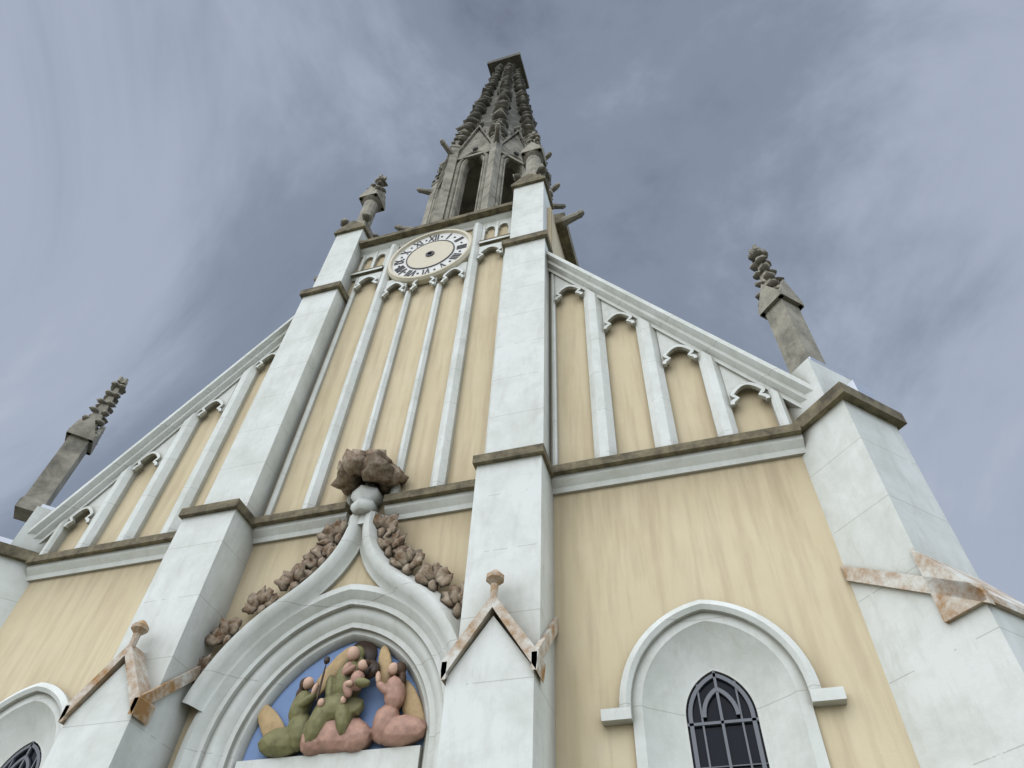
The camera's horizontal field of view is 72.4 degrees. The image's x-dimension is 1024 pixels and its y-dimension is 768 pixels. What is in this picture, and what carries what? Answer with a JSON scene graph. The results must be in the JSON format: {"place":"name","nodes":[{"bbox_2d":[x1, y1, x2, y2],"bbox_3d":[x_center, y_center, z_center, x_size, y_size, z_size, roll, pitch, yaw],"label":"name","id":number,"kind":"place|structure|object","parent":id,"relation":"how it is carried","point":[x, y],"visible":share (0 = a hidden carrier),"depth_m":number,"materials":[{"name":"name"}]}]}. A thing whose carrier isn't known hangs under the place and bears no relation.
{"place":"outdoors","nodes":[
{"label":"outdoors","id":0,"kind":"place"},
{"bbox_2d":[0,0,1023,603],"label":"sky","id":1,"kind":"structure","parent":0,"point":[175,175],"materials":[{"name":"grey"}]},
{"label":"ground","id":2,"kind":"structure","parent":0,"visible":0},
{"bbox_2d":[0,207,919,767],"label":"wall","id":3,"kind":"structure","parent":2,"relation":"on","point":[634,563],"depth_m":8.09,"materials":[{"name":"beige paint"}]},
{"bbox_2d":[316,641,379,701],"bbox_3d":[-1.676,3.018,7.420,0.647,0.765,0.254,-11,-51,12],"label":"tympanum relief","id":4,"kind":"object","parent":3,"relation":"attached to","point":[371,651],"visible":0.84,"depth_m":7.46,"materials":[{"name":"brown"}]},
{"bbox_2d":[0,173,1023,767],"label":"white trim and piers","id":5,"kind":"structure","parent":2,"relation":"on","point":[944,621],"depth_m":7.93,"materials":[{"name":"paint"}]},
{"bbox_2d":[258,646,369,757],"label":"green robes","id":6,"kind":"object","parent":5,"relation":"attached to","point":[281,742],"visible":0.84,"depth_m":7.05,"materials":[{"name":"green stone"}]},
{"bbox_2d":[303,646,397,706],"bbox_3d":[-1.714,3.028,7.309,1.085,0.670,0.248,-11,-51,12],"label":"tympanum relief","id":7,"kind":"object","parent":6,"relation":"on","point":[353,653],"visible":1,"depth_m":7.28},
{"bbox_2d":[192,449,464,683],"bbox_3d":[-1.884,1.910,8.209,3.725,2.988,0.952,-11,-51,12],"label":"carved foliage ornament","id":8,"kind":"object","parent":5,"relation":"on","point":[365,478],"visible":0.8,"depth_m":8.29,"materials":[{"name":"brown stone"}]},
{"bbox_2d":[243,642,423,760],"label":"relief background","id":9,"kind":"structure","parent":5,"relation":"attached to","point":[371,695],"depth_m":7.36},
{"bbox_2d":[258,645,424,735],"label":"angel wings","id":10,"kind":"object","parent":9,"relation":"attached to","point":[269,719],"visible":0.55,"depth_m":7.34},
{"bbox_2d":[300,661,426,755],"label":"pink robes","id":11,"kind":"object","parent":5,"relation":"on","point":[392,727],"visible":0.93,"depth_m":6.84,"materials":[{"name":"pink stone"}]},
{"bbox_2d":[295,659,406,696],"bbox_3d":[-1.698,3.096,7.318,1.245,0.343,0.215,-11,-51,12],"label":"hair","id":12,"kind":"object","parent":11,"relation":"attached to","point":[401,671],"visible":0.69,"depth_m":7.26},
{"bbox_2d":[2,671,769,767],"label":"window","id":13,"kind":"structure","parent":5,"relation":"attached to","point":[724,727],"depth_m":6.02,"materials":[{"name":"black glass"}]},
{"bbox_2d":[0,510,830,767],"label":"arch mouldings","id":14,"kind":"object","parent":5,"relation":"attached to","point":[270,654],"visible":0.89,"depth_m":7.19,"materials":[{"name":"white paint"}]},
{"bbox_2d":[13,52,825,521],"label":"pinnacles","id":15,"kind":"object","parent":5,"relation":"on","point":[479,170],"visible":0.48,"depth_m":16.53,"materials":[{"name":"stone"}]},
{"bbox_2d":[82,63,784,444],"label":"crockets","id":16,"kind":"object","parent":15,"relation":"attached to","point":[508,75],"visible":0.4,"depth_m":21.40,"materials":[{"name":"grey stone"}]},
{"bbox_2d":[387,229,472,285],"bbox_3d":[-1.569,-2.478,13.522,1.780,1.780,0.150,-11,-51,12],"label":"tower clock","id":17,"kind":"object","parent":5,"relation":"attached to","point":[440,257],"visible":0.99,"depth_m":13.43,"materials":[{"name":"ceramic"}]},
{"bbox_2d":[0,356,873,543],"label":"zinc flashing","id":18,"kind":"object","parent":5,"relation":"on","point":[859,387],"visible":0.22,"depth_m":8.27,"materials":[{"name":"grey metal"}]}
]}

